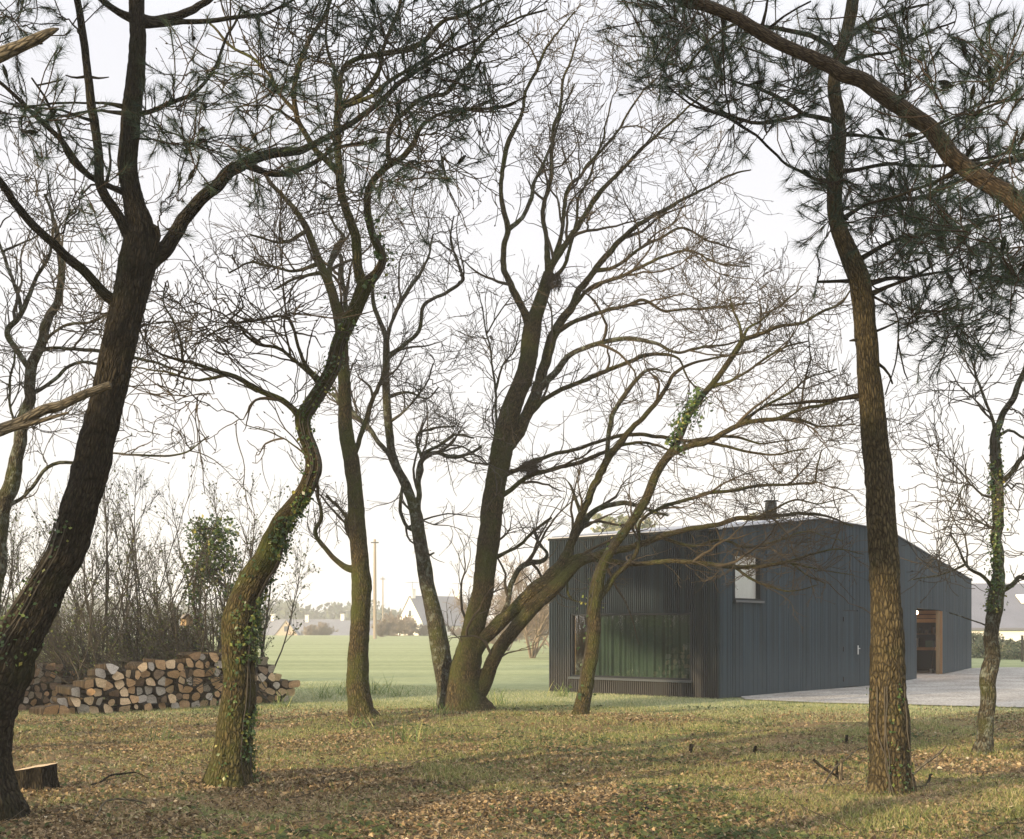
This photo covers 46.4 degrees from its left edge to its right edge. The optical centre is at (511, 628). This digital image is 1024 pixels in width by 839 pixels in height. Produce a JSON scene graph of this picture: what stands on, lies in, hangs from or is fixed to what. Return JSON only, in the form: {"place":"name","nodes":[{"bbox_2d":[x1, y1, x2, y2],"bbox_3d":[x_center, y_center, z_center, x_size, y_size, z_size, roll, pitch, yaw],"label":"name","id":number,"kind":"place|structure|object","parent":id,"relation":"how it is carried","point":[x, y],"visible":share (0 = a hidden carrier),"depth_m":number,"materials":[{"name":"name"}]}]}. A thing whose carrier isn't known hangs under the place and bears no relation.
{"place":"outdoors","nodes":[
{"label":"outdoors","id":0,"kind":"place"},
{"bbox_2d":[0,0,1023,634],"label":"sky","id":1,"kind":"structure","parent":0,"point":[108,36],"materials":[{"name":"white"}]},
{"bbox_2d":[1,635,1023,838],"bbox_3d":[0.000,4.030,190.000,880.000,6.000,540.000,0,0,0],"label":"ground","id":2,"kind":"structure","parent":0,"point":[404,660],"depth_m":19.42,"materials":[{"name":"plant"}]},
{"bbox_2d":[0,494,43,648],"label":"bare shrub","id":3,"kind":"object","parent":2,"relation":"on","point":[13,556],"visible":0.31,"depth_m":24.58,"materials":[{"name":"plant"}]},
{"bbox_2d":[15,763,60,791],"bbox_3d":[-4.612,1.476,11.587,0.553,0.332,0.559,0,0,33],"label":"tree stump","id":4,"kind":"object","parent":2,"relation":"on","point":[40,777],"visible":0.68,"depth_m":11.45,"materials":[{"name":"brown wood"}]},
{"bbox_2d":[0,498,75,661],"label":"bare shrub","id":5,"kind":"object","parent":2,"relation":"on","point":[16,569],"visible":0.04,"depth_m":25.25,"materials":[{"name":"plant"}]},
{"bbox_2d":[29,705,58,715],"bbox_3d":[-8.431,1.482,21.551,0.531,0.210,0.260,0,0,33],"label":"split log","id":6,"kind":"object","parent":2,"relation":"on","point":[45,709],"visible":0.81,"depth_m":21.47,"materials":[{"name":"wood"}]},
{"bbox_2d":[0,27,111,436],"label":"dead tree","id":7,"kind":"object","parent":2,"relation":"on","point":[8,51],"visible":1,"depth_m":7.77,"materials":[{"name":"brown wood"}]},
{"bbox_2d":[49,704,69,714],"bbox_3d":[-8.258,1.478,21.812,0.227,0.193,0.501,0,0,-44],"label":"split log","id":8,"kind":"object","parent":2,"relation":"on","point":[63,709],"visible":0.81,"depth_m":21.64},
{"bbox_2d":[51,696,67,706],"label":"split log","id":9,"kind":"object","parent":8,"relation":"on","point":[60,700],"visible":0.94,"depth_m":21.84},
{"bbox_2d":[67,707,74,714],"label":"split log","id":10,"kind":"object","parent":2,"relation":"on","point":[72,709],"visible":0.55,"depth_m":21.93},
{"bbox_2d":[65,697,80,706],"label":"split log","id":11,"kind":"object","parent":10,"relation":"on","point":[73,702],"visible":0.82,"depth_m":21.87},
{"bbox_2d":[55,685,79,696],"bbox_3d":[-8.163,1.158,22.039,0.534,0.225,0.266,0,0,37],"label":"split log","id":12,"kind":"object","parent":11,"relation":"on","point":[70,690],"visible":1,"depth_m":21.95,"materials":[{"name":"wood"}]},
{"bbox_2d":[1,537,171,697],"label":"bare shrub","id":13,"kind":"object","parent":2,"relation":"on","point":[95,648],"visible":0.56,"depth_m":23.70,"materials":[{"name":"plant"}]},
{"bbox_2d":[2,471,185,697],"bbox_3d":[-9.347,-0.812,24.667,4.427,5.125,3.770,0,0,-30],"label":"bare shrub","id":14,"kind":"object","parent":2,"relation":"on","point":[48,659],"visible":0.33,"depth_m":24.74,"materials":[{"name":"plant"}]},
{"bbox_2d":[89,706,98,713],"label":"split log","id":15,"kind":"object","parent":2,"relation":"on","point":[93,709],"visible":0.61,"depth_m":22.24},
{"bbox_2d":[75,696,93,704],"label":"split log","id":16,"kind":"object","parent":15,"relation":"on","point":[86,700],"visible":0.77,"depth_m":22.13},
{"bbox_2d":[80,688,94,695],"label":"round log","id":17,"kind":"object","parent":16,"relation":"on","point":[88,691],"visible":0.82,"depth_m":22.03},
{"bbox_2d":[73,679,93,688],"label":"split log","id":18,"kind":"object","parent":17,"relation":"on","point":[84,684],"visible":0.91,"depth_m":22.09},
{"bbox_2d":[88,697,102,705],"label":"split log","id":19,"kind":"object","parent":15,"relation":"on","point":[97,701],"visible":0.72,"depth_m":22.25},
{"bbox_2d":[82,688,101,696],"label":"split log","id":20,"kind":"object","parent":19,"relation":"on","point":[98,692],"visible":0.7,"depth_m":22.28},
{"bbox_2d":[84,677,106,687],"bbox_3d":[-7.797,1.011,22.369,0.416,0.201,0.238,0,0,38],"label":"split log","id":21,"kind":"object","parent":20,"relation":"on","point":[99,683],"visible":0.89,"depth_m":22.25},
{"bbox_2d":[95,703,112,713],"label":"split log","id":22,"kind":"object","parent":2,"relation":"on","point":[103,707],"visible":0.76,"depth_m":22.40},
{"bbox_2d":[102,699,114,705],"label":"round log","id":23,"kind":"object","parent":22,"relation":"on","point":[110,702],"visible":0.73,"depth_m":22.50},
{"bbox_2d":[97,689,119,696],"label":"split log","id":24,"kind":"object","parent":23,"relation":"on","point":[111,693],"visible":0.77,"depth_m":22.44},
{"bbox_2d":[92,681,112,690],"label":"split log","id":25,"kind":"object","parent":24,"relation":"on","point":[109,685],"visible":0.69,"depth_m":22.47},
{"bbox_2d":[87,668,105,678],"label":"split log","id":26,"kind":"object","parent":25,"relation":"on","point":[98,673],"visible":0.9,"depth_m":22.35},
{"bbox_2d":[28,433,198,698],"bbox_3d":[-9.196,-1.322,26.265,4.439,6.510,3.611,0,0,0],"label":"bare shrub","id":27,"kind":"object","parent":2,"relation":"on","point":[106,520],"visible":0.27,"depth_m":26.60,"materials":[{"name":"plant"}]},
{"bbox_2d":[111,705,129,711],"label":"split log","id":28,"kind":"object","parent":2,"relation":"on","point":[116,708],"visible":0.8,"depth_m":22.66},
{"bbox_2d":[108,697,130,704],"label":"split log","id":29,"kind":"object","parent":28,"relation":"on","point":[121,701],"visible":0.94,"depth_m":22.61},
{"bbox_2d":[119,686,127,696],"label":"split log","id":30,"kind":"object","parent":29,"relation":"on","point":[123,690],"visible":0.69,"depth_m":22.67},
{"bbox_2d":[108,680,124,688],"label":"split log","id":31,"kind":"object","parent":30,"relation":"on","point":[118,684],"visible":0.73,"depth_m":22.64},
{"bbox_2d":[105,671,123,680],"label":"split log","id":32,"kind":"object","parent":31,"relation":"on","point":[117,675],"visible":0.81,"depth_m":22.58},
{"bbox_2d":[95,663,118,673],"bbox_3d":[-7.649,0.758,22.617,0.469,0.206,0.274,0,0,37],"label":"split log","id":33,"kind":"object","parent":32,"relation":"on","point":[109,668],"visible":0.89,"depth_m":22.48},
{"bbox_2d":[0,81,257,613],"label":"oak tree","id":34,"kind":"object","parent":2,"relation":"on","point":[9,489],"visible":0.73,"depth_m":15.60,"materials":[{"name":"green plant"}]},
{"bbox_2d":[132,702,151,710],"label":"split log","id":35,"kind":"object","parent":2,"relation":"on","point":[144,706],"visible":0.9,"depth_m":22.99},
{"bbox_2d":[137,695,146,702],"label":"split log","id":36,"kind":"object","parent":35,"relation":"on","point":[142,698],"visible":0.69,"depth_m":23.04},
{"bbox_2d":[128,687,142,695],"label":"split log","id":37,"kind":"object","parent":36,"relation":"on","point":[138,691],"visible":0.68,"depth_m":23.02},
{"bbox_2d":[134,678,143,685],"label":"split log","id":38,"kind":"object","parent":37,"relation":"on","point":[139,681],"visible":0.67,"depth_m":23.05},
{"bbox_2d":[129,670,140,679],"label":"split log","id":39,"kind":"object","parent":38,"relation":"on","point":[135,675],"visible":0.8,"depth_m":22.90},
{"bbox_2d":[124,661,146,671],"bbox_3d":[-7.264,0.739,23.108,0.419,0.200,0.198,0,0,28],"label":"split log","id":40,"kind":"object","parent":39,"relation":"on","point":[134,665],"visible":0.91,"depth_m":23.05,"materials":[{"name":"wood"}]},
{"bbox_2d":[135,686,151,694],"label":"split log","id":41,"kind":"object","parent":36,"relation":"on","point":[146,690],"visible":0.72,"depth_m":23.16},
{"bbox_2d":[143,677,155,685],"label":"split log","id":42,"kind":"object","parent":41,"relation":"on","point":[149,681],"visible":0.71,"depth_m":23.19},
{"bbox_2d":[148,669,164,679],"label":"split log","id":43,"kind":"object","parent":42,"relation":"on","point":[156,674],"visible":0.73,"depth_m":23.27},
{"bbox_2d":[142,658,165,669],"bbox_3d":[-7.038,0.698,23.489,0.471,0.223,0.233,0,0,41],"label":"split log","id":44,"kind":"object","parent":43,"relation":"on","point":[159,664],"visible":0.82,"depth_m":23.36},
{"bbox_2d":[51,481,244,677],"bbox_3d":[-7.831,-0.861,25.672,4.722,5.047,3.930,0,0,0],"label":"bare shrub","id":45,"kind":"object","parent":2,"relation":"on","point":[129,631],"visible":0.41,"depth_m":25.63,"materials":[{"name":"plant"}]},
{"bbox_2d":[151,703,165,709],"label":"round log","id":46,"kind":"object","parent":2,"relation":"on","point":[157,706],"visible":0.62,"depth_m":23.39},
{"bbox_2d":[163,693,175,702],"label":"split log","id":47,"kind":"object","parent":46,"relation":"on","point":[171,698],"visible":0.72,"depth_m":23.46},
{"bbox_2d":[158,685,173,692],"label":"split log","id":48,"kind":"object","parent":47,"relation":"on","point":[169,688],"visible":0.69,"depth_m":23.61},
{"bbox_2d":[163,678,172,686],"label":"split log","id":49,"kind":"object","parent":48,"relation":"on","point":[168,681],"visible":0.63,"depth_m":23.56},
{"bbox_2d":[163,670,179,678],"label":"split log","id":50,"kind":"object","parent":49,"relation":"on","point":[172,674],"visible":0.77,"depth_m":23.49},
{"bbox_2d":[95,460,237,680],"bbox_3d":[-8.057,-1.035,27.325,3.632,5.647,3.556,0,0,0],"label":"bare shrub","id":51,"kind":"object","parent":2,"relation":"on","point":[141,582],"visible":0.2,"depth_m":27.41,"materials":[{"name":"plant"}]},
{"bbox_2d":[176,700,189,708],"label":"split log","id":52,"kind":"object","parent":2,"relation":"on","point":[183,703],"visible":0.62,"depth_m":23.89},
{"bbox_2d":[181,693,188,698],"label":"split log","id":53,"kind":"object","parent":52,"relation":"on","point":[185,696],"visible":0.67,"depth_m":23.86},
{"bbox_2d":[178,686,192,692],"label":"split log","id":54,"kind":"object","parent":53,"relation":"on","point":[187,689],"visible":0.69,"depth_m":23.87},
{"bbox_2d":[184,676,191,684],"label":"split log","id":55,"kind":"object","parent":54,"relation":"on","point":[186,680],"visible":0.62,"depth_m":23.93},
{"bbox_2d":[179,669,185,677],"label":"split log","id":56,"kind":"object","parent":55,"relation":"on","point":[182,673],"visible":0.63,"depth_m":23.78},
{"bbox_2d":[172,658,193,667],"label":"split log","id":57,"kind":"object","parent":56,"relation":"on","point":[185,662],"visible":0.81,"depth_m":23.90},
{"bbox_2d":[180,612,192,651],"bbox_3d":[-6.861,0.620,25.200,0.259,1.961,0.271,0,0,-29],"label":"nesting box","id":58,"kind":"object","parent":2,"relation":"on","point":[187,622],"visible":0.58,"depth_m":25.13,"materials":[{"name":"brown wood"}]},
{"bbox_2d":[100,491,274,704],"bbox_3d":[-7.133,-0.526,25.167,4.312,4.567,2.943,0,0,15],"label":"bare shrub","id":59,"kind":"object","parent":2,"relation":"on","point":[169,655],"visible":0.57,"depth_m":24.77,"materials":[{"name":"plant"}]},
{"bbox_2d":[198,699,207,706],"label":"round log","id":60,"kind":"object","parent":2,"relation":"on","point":[201,702],"visible":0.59,"depth_m":24.19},
{"bbox_2d":[199,692,212,700],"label":"split log","id":61,"kind":"object","parent":60,"relation":"on","point":[205,695],"visible":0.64,"depth_m":24.14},
{"bbox_2d":[190,683,202,692],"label":"split log","id":62,"kind":"object","parent":61,"relation":"on","point":[199,690],"visible":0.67,"depth_m":24.12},
{"bbox_2d":[183,677,201,685],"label":"split log","id":63,"kind":"object","parent":62,"relation":"on","point":[196,682],"visible":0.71,"depth_m":24.11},
{"bbox_2d":[183,668,204,676],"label":"split log","id":64,"kind":"object","parent":63,"relation":"on","point":[198,673],"visible":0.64,"depth_m":24.11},
{"bbox_2d":[193,660,203,668],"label":"split log","id":65,"kind":"object","parent":64,"relation":"on","point":[197,664],"visible":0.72,"depth_m":24.11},
{"bbox_2d":[176,652,200,660],"bbox_3d":[-6.531,0.560,24.132,0.511,0.189,0.224,0,0,35],"label":"split log","id":66,"kind":"object","parent":65,"relation":"on","point":[193,656],"visible":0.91,"depth_m":24.05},
{"bbox_2d":[203,683,210,691],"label":"split log","id":67,"kind":"object","parent":61,"relation":"on","point":[206,688],"visible":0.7,"depth_m":24.28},
{"bbox_2d":[198,677,220,685],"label":"split log","id":68,"kind":"object","parent":67,"relation":"on","point":[207,681],"visible":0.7,"depth_m":24.28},
{"bbox_2d":[201,667,215,676],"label":"split log","id":69,"kind":"object","parent":68,"relation":"on","point":[206,672],"visible":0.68,"depth_m":24.28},
{"bbox_2d":[201,660,209,667],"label":"round log","id":70,"kind":"object","parent":69,"relation":"on","point":[207,663],"visible":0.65,"depth_m":24.28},
{"bbox_2d":[201,652,218,662],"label":"split log","id":71,"kind":"object","parent":70,"relation":"on","point":[211,658],"visible":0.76,"depth_m":24.33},
{"bbox_2d":[125,458,282,696],"bbox_3d":[-6.844,-1.092,26.639,3.828,5.526,3.327,0,0,-16],"label":"bare shrub","id":72,"kind":"object","parent":2,"relation":"on","point":[252,545],"visible":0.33,"depth_m":26.70,"materials":[{"name":"plant"}]},
{"bbox_2d":[181,513,242,652],"bbox_3d":[-6.439,-0.391,25.736,1.327,4.189,1.047,0,0,-23],"label":"ivy bush","id":73,"kind":"object","parent":2,"relation":"on","point":[218,534],"visible":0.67,"depth_m":25.62,"materials":[{"name":"green plant"}]},
{"bbox_2d":[199,479,321,672],"bbox_3d":[-5.622,-0.931,27.867,3.095,5.192,2.460,0,0,-44],"label":"bare shrub","id":74,"kind":"object","parent":2,"relation":"on","point":[297,570],"visible":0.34,"depth_m":27.96,"materials":[{"name":"plant"}]},
{"bbox_2d":[0,0,529,822],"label":"pine tree","id":75,"kind":"object","parent":2,"relation":"on","point":[28,618],"visible":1,"depth_m":10.09,"materials":[{"name":"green plant"}]},
{"bbox_2d":[0,592,546,634],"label":"distant wood","id":76,"kind":"object","parent":2,"relation":"on","point":[283,611],"visible":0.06,"depth_m":352.66,"materials":[{"name":"grey plant"}]},
{"bbox_2d":[274,619,302,634],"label":"house","id":77,"kind":"structure","parent":2,"relation":"on","point":[282,629],"depth_m":203.50,"materials":[{"name":"paint"}]},
{"bbox_2d":[266,614,345,634],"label":"house","id":78,"kind":"structure","parent":2,"relation":"on","point":[275,624],"depth_m":234.34,"materials":[{"name":"stone"}]},
{"bbox_2d":[47,0,565,788],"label":"oak tree","id":79,"kind":"object","parent":2,"relation":"on","point":[231,764],"visible":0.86,"depth_m":12.17,"materials":[{"name":"brown plant"}]},
{"bbox_2d":[180,138,438,719],"bbox_3d":[-3.684,-3.617,20.832,4.911,11.012,6.109,0,0,0],"label":"oak tree","id":80,"kind":"object","parent":2,"relation":"on","point":[359,699],"visible":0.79,"depth_m":20.56,"materials":[{"name":"brown plant"}]},
{"bbox_2d":[301,624,318,634],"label":"bush","id":81,"kind":"object","parent":2,"relation":"on","point":[310,630],"visible":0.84,"depth_m":189.29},
{"bbox_2d":[315,621,337,634],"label":"bush","id":82,"kind":"object","parent":2,"relation":"on","point":[322,628],"visible":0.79,"depth_m":191.74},
{"bbox_2d":[301,609,372,634],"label":"house","id":83,"kind":"structure","parent":2,"relation":"on","point":[342,627],"depth_m":223.48,"materials":[{"name":"stone"}]},
{"bbox_2d":[371,539,378,638],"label":"utility pole","id":84,"kind":"object","parent":2,"relation":"on","point":[374,605],"visible":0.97,"depth_m":139.86,"materials":[{"name":"brown wood"}]},
{"bbox_2d":[369,674,396,694],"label":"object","id":85,"kind":"object","parent":2,"relation":"on","point":[376,690],"visible":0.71,"depth_m":28.78,"materials":[{"name":"green plant"}]},
{"bbox_2d":[371,617,399,636],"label":"bush","id":86,"kind":"object","parent":2,"relation":"on","point":[383,628],"visible":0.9,"depth_m":159.53,"materials":[{"name":"plant"}]},
{"bbox_2d":[384,609,414,635],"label":"bush","id":87,"kind":"object","parent":2,"relation":"on","point":[404,626],"visible":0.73,"depth_m":171.22,"materials":[{"name":"plant"}]},
{"bbox_2d":[375,719,441,743],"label":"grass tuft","id":88,"kind":"object","parent":2,"relation":"on","point":[410,739],"visible":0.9,"depth_m":16.22,"materials":[{"name":"green plant"}]},
{"bbox_2d":[400,617,418,635],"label":"bush","id":89,"kind":"object","parent":2,"relation":"on","point":[414,625],"visible":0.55,"depth_m":177.23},
{"bbox_2d":[300,165,534,708],"bbox_3d":[-1.412,-3.876,22.395,4.239,11.389,5.331,0,0,-27],"label":"oak tree","id":90,"kind":"object","parent":2,"relation":"on","point":[438,636],"visible":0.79,"depth_m":22.40,"materials":[{"name":"brown plant"}]},
{"bbox_2d":[398,582,463,634],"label":"house","id":91,"kind":"structure","parent":2,"relation":"on","point":[414,604],"depth_m":183.59,"materials":[{"name":"stone"}]},
{"bbox_2d":[443,576,523,650],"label":"bare tree","id":92,"kind":"object","parent":2,"relation":"on","point":[502,604],"visible":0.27,"depth_m":77.85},
{"bbox_2d":[466,548,548,657],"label":"bare tree","id":93,"kind":"object","parent":2,"relation":"on","point":[533,652],"visible":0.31,"depth_m":61.69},
{"bbox_2d":[0,704,1023,838],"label":"fallen leaves","id":94,"kind":"object","parent":2,"relation":"on","point":[440,802],"depth_m":12.18,"materials":[{"name":"plant"}]},
{"bbox_2d":[0,705,1023,838],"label":"ground ivy","id":95,"kind":"object","parent":2,"relation":"on","point":[281,833],"visible":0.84,"depth_m":10.31,"materials":[{"name":"plant"}]},
{"bbox_2d":[8,699,1023,838],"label":"grass","id":96,"kind":"structure","parent":2,"relation":"on","point":[553,719],"depth_m":14.20,"materials":[{"name":"plant"}]},
{"bbox_2d":[16,681,1023,724],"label":"lawn","id":97,"kind":"structure","parent":2,"relation":"on","point":[513,696],"depth_m":24.60,"materials":[{"name":"plant"}]},
{"bbox_2d":[513,552,548,648],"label":"bare tree","id":98,"kind":"object","parent":2,"relation":"on","point":[543,636],"visible":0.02,"depth_m":70.05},
{"bbox_2d":[586,513,641,532],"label":"evergreen tree","id":99,"kind":"object","parent":2,"relation":"on","point":[622,520],"visible":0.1,"depth_m":111.27,"materials":[{"name":"green plant"}]},
{"bbox_2d":[422,0,904,712],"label":"oak tree","id":100,"kind":"object","parent":2,"relation":"on","point":[470,682],"visible":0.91,"depth_m":21.88,"materials":[{"name":"brown plant"}]},
{"bbox_2d":[516,455,542,480],"bbox_3d":[0.308,-2.964,22.000,0.522,0.478,0.526,0,0,0],"label":"bird nest","id":101,"kind":"object","parent":100,"relation":"on","point":[525,464],"visible":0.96,"depth_m":21.91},
{"bbox_2d":[541,269,565,294],"bbox_3d":[0.751,-6.406,22.209,0.511,0.488,0.558,0,0,0],"label":"bird nest","id":102,"kind":"object","parent":100,"relation":"on","point":[558,281],"visible":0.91,"depth_m":22.08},
{"bbox_2d":[568,242,938,714],"bbox_3d":[4.430,-2.693,21.402,6.953,9.154,5.668,0,0,0],"label":"oak tree","id":103,"kind":"object","parent":2,"relation":"on","point":[598,590],"visible":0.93,"depth_m":20.86,"materials":[{"name":"brown plant"}]},
{"bbox_2d":[546,500,972,698],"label":"timber building","id":104,"kind":"structure","parent":2,"relation":"on","point":[748,637],"depth_m":29.33,"materials":[{"name":"black"}]},
{"bbox_2d":[568,613,692,682],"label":"window","id":105,"kind":"structure","parent":104,"relation":"in","point":[663,651],"depth_m":28.80,"materials":[{"name":"black"}]},
{"bbox_2d":[733,554,764,602],"bbox_3d":[5.487,-1.200,28.033,0.245,1.200,1.320,0,0,41],"label":"window","id":106,"kind":"structure","parent":104,"relation":"in","point":[745,593],"depth_m":28.25,"materials":[{"name":"white"}]},
{"bbox_2d":[843,611,859,686],"bbox_3d":[9.120,0.540,32.124,0.098,2.020,0.935,0,0,41],"label":"door","id":107,"kind":"structure","parent":104,"relation":"in","point":[851,648],"depth_m":32.13,"materials":[{"name":"black"}]},
{"bbox_2d":[939,611,961,673],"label":"sliding door","id":108,"kind":"structure","parent":104,"relation":"in","point":[950,625],"depth_m":42.63,"materials":[{"name":"black"}]},
{"bbox_2d":[583,0,1023,342],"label":"pine tree","id":109,"kind":"object","parent":2,"relation":"on","point":[956,160],"visible":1,"depth_m":8.76,"materials":[{"name":"green plant"}]},
{"bbox_2d":[592,0,1023,795],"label":"pine tree","id":110,"kind":"object","parent":2,"relation":"on","point":[890,764],"visible":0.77,"depth_m":11.30,"materials":[{"name":"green plant"}]},
{"bbox_2d":[867,293,1023,754],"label":"oak tree","id":111,"kind":"object","parent":2,"relation":"on","point":[993,610],"visible":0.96,"depth_m":15.39,"materials":[{"name":"brown plant"}]},
{"bbox_2d":[972,632,1004,657],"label":"hedge bush","id":112,"kind":"object","parent":2,"relation":"on","point":[978,645],"visible":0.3,"depth_m":61.82,"materials":[{"name":"green plant"}]},
{"bbox_2d":[972,583,1023,642],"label":"house","id":113,"kind":"structure","parent":2,"relation":"on","point":[1012,623],"depth_m":70.91,"materials":[{"name":"stone"}]},
{"bbox_2d":[999,638,1020,659],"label":"hedge bush","id":114,"kind":"object","parent":2,"relation":"on","point":[1010,648],"visible":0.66,"depth_m":59.46,"materials":[{"name":"green plant"}]},
{"bbox_2d":[741,667,1023,706],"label":"gravel path","id":115,"kind":"structure","parent":0,"point":[959,688],"depth_m":29.35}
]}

